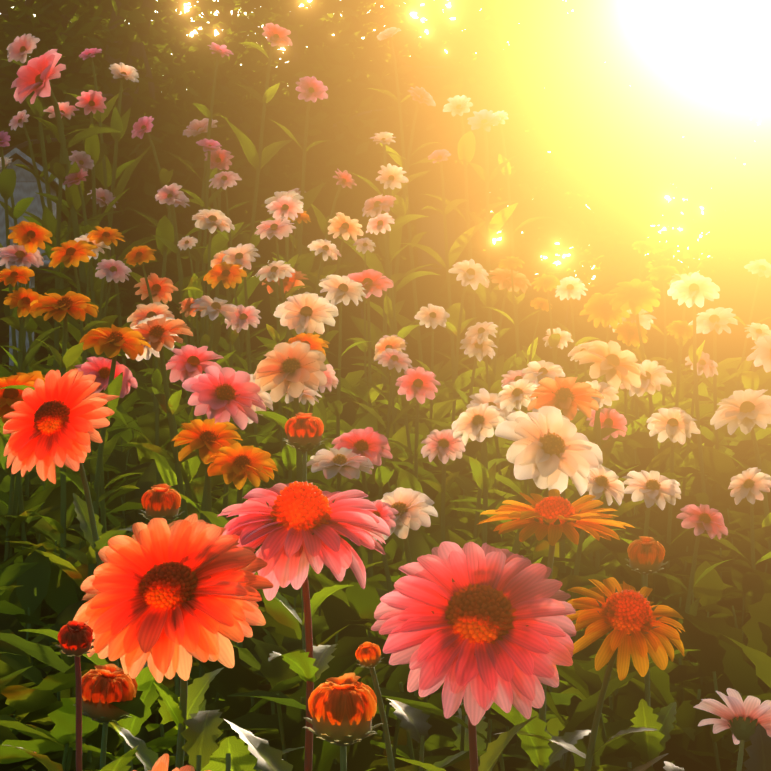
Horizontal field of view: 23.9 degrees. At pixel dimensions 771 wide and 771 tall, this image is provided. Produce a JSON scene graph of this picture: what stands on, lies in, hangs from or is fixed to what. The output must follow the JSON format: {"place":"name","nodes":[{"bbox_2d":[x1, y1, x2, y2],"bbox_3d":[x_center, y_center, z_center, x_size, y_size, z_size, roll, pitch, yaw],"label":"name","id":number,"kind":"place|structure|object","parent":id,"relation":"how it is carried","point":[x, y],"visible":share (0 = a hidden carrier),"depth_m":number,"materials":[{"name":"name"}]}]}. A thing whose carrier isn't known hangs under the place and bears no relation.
{"place":"outdoors","nodes":[
{"label":"outdoors","id":0,"kind":"place"},
{"bbox_2d":[0,0,770,279],"label":"sky","id":1,"kind":"structure","parent":0,"point":[713,26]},
{"label":"ground","id":2,"kind":"structure","parent":0,"visible":0},
{"bbox_2d":[0,148,64,369],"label":"shed","id":3,"kind":"object","parent":2,"relation":"on","point":[26,185],"visible":0.15,"depth_m":6.83,"materials":[{"name":"grey wood"}]},
{"bbox_2d":[4,621,94,770],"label":"flower bud","id":4,"kind":"object","parent":2,"relation":"on","point":[75,639],"visible":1,"depth_m":0.82,"materials":[{"name":"red plant"}]},
{"bbox_2d":[74,664,137,769],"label":"flower bud","id":5,"kind":"object","parent":2,"relation":"on","point":[102,685],"visible":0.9,"depth_m":0.90,"materials":[{"name":"orange plant"}]},
{"bbox_2d":[3,368,220,770],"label":"flower","id":6,"kind":"object","parent":2,"relation":"on","point":[56,418],"visible":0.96,"depth_m":0.93,"materials":[{"name":"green plant"}]},
{"bbox_2d":[0,0,309,269],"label":"tree","id":7,"kind":"object","parent":2,"relation":"on","point":[7,5],"visible":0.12,"depth_m":15.13,"materials":[{"name":"green plant"}]},
{"bbox_2d":[13,2,307,265],"bbox_3d":[-3.976,-2.550,22.774,7.032,8.099,5.837,-1,-2,16],"label":"tree","id":8,"kind":"object","parent":2,"relation":"on","point":[173,59],"depth_m":21.41,"materials":[{"name":"green plant"}]},
{"bbox_2d":[138,484,205,753],"bbox_3d":[-0.103,0.379,1.136,0.136,0.637,0.119,0,-2,-8],"label":"flower bud","id":9,"kind":"object","parent":2,"relation":"on","point":[161,501],"visible":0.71,"depth_m":1.11,"materials":[{"name":"orange plant"}]},
{"bbox_2d":[133,753,210,770],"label":"flower","id":10,"kind":"object","parent":2,"relation":"on","point":[161,763],"visible":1,"depth_m":0.74,"materials":[{"name":"orange plant"}]},
{"bbox_2d":[73,513,272,770],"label":"flower","id":11,"kind":"object","parent":2,"relation":"on","point":[165,599],"visible":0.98,"depth_m":0.84,"materials":[{"name":"orange plant"}]},
{"bbox_2d":[0,0,369,289],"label":"tree","id":12,"kind":"object","parent":2,"relation":"on","point":[171,123],"visible":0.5,"depth_m":14.69,"materials":[{"name":"green plant"}]},
{"bbox_2d":[64,0,378,286],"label":"tree","id":13,"kind":"object","parent":2,"relation":"on","point":[149,57],"visible":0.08,"depth_m":19.24,"materials":[{"name":"green plant"}]},
{"bbox_2d":[0,23,554,427],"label":"flowers","id":14,"kind":"object","parent":2,"relation":"on","point":[36,75],"visible":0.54,"depth_m":5.44,"materials":[{"name":"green plant"}]},
{"bbox_2d":[217,481,390,770],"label":"flower","id":15,"kind":"object","parent":2,"relation":"on","point":[295,528],"visible":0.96,"depth_m":0.88,"materials":[{"name":"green plant"}]},
{"bbox_2d":[274,412,353,648],"bbox_3d":[-0.053,0.360,1.244,0.132,0.682,0.156,-1,-2,23],"label":"flower bud","id":16,"kind":"object","parent":2,"relation":"on","point":[304,432],"visible":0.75,"depth_m":1.21,"materials":[{"name":"orange plant"}]},
{"bbox_2d":[96,0,551,286],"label":"tree","id":17,"kind":"object","parent":2,"relation":"on","point":[314,20],"visible":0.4,"depth_m":15.58,"materials":[{"name":"green plant"}]},
{"bbox_2d":[303,673,383,770],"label":"flower bud","id":18,"kind":"object","parent":2,"relation":"on","point":[343,709],"visible":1,"depth_m":0.84,"materials":[{"name":"orange plant"}]},
{"bbox_2d":[0,350,770,770],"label":"flowers","id":19,"kind":"object","parent":2,"relation":"on","point":[726,634],"visible":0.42,"depth_m":1.71,"materials":[{"name":"green plant"}]},
{"bbox_2d":[0,171,770,703],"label":"flower bed","id":20,"kind":"object","parent":2,"relation":"on","point":[550,447],"visible":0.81,"depth_m":2.29,"materials":[{"name":"multicoloured plant"}]},
{"bbox_2d":[0,218,770,389],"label":"flowers","id":21,"kind":"object","parent":2,"relation":"on","point":[736,285],"visible":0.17,"depth_m":13.71,"materials":[{"name":"green plant"}]},
{"bbox_2d":[270,0,537,275],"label":"tree","id":22,"kind":"object","parent":2,"relation":"on","point":[330,16],"depth_m":22.03,"materials":[{"name":"green plant"}]},
{"bbox_2d":[355,642,466,770],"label":"flower bud","id":23,"kind":"object","parent":2,"relation":"on","point":[368,654],"visible":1,"depth_m":0.89,"materials":[{"name":"orange plant"}]},
{"bbox_2d":[99,698,770,770],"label":"leaves","id":24,"kind":"object","parent":2,"relation":"on","point":[202,734],"visible":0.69,"depth_m":0.87,"materials":[{"name":"green plant"}]},
{"bbox_2d":[257,0,687,268],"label":"tree","id":25,"kind":"object","parent":2,"relation":"on","point":[481,44],"visible":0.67,"depth_m":15.26,"materials":[{"name":"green plant"}]},
{"bbox_2d":[371,541,575,770],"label":"pink flower","id":26,"kind":"object","parent":2,"relation":"on","point":[477,629],"visible":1,"depth_m":0.82,"materials":[{"name":"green plant"}]},
{"bbox_2d":[279,33,674,287],"bbox_3d":[0.730,-1.448,19.760,5.348,5.685,4.512,0,-2,-1],"label":"tree","id":27,"kind":"object","parent":2,"relation":"on","point":[477,235],"visible":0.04,"depth_m":19.55,"materials":[{"name":"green plant"}]},
{"bbox_2d":[476,489,634,770],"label":"orange flower","id":28,"kind":"object","parent":2,"relation":"on","point":[553,518],"visible":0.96,"depth_m":0.91,"materials":[{"name":"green plant"}]},
{"bbox_2d":[497,577,684,770],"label":"orange flower","id":29,"kind":"object","parent":2,"relation":"on","point":[630,619],"visible":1,"depth_m":0.86,"materials":[{"name":"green plant"}]},
{"bbox_2d":[414,0,770,285],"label":"tree","id":30,"kind":"object","parent":2,"relation":"on","point":[636,223],"visible":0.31,"depth_m":15.69,"materials":[{"name":"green plant"}]},
{"bbox_2d":[542,196,734,288],"bbox_3d":[4.130,-0.942,25.632,4.440,5.086,6.036,0,-2,-1],"label":"tree","id":31,"kind":"object","parent":2,"relation":"on","point":[677,253],"visible":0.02,"depth_m":24.58,"materials":[{"name":"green plant"}]},
{"bbox_2d":[587,536,696,766],"bbox_3d":[0.167,0.389,1.017,0.147,0.609,0.123,1,-2,-20],"label":"flower bud","id":32,"kind":"object","parent":2,"relation":"on","point":[646,554],"visible":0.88,"depth_m":1.02,"materials":[{"name":"orange plant"}]},
{"bbox_2d":[538,0,770,287],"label":"tree","id":33,"kind":"object","parent":2,"relation":"on","point":[741,224],"visible":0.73,"depth_m":14.91,"materials":[{"name":"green plant"}]},
{"bbox_2d":[693,688,770,770],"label":"flower","id":34,"kind":"object","parent":2,"relation":"on","point":[740,718],"visible":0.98,"depth_m":0.90,"materials":[{"name":"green plant"}]}
]}

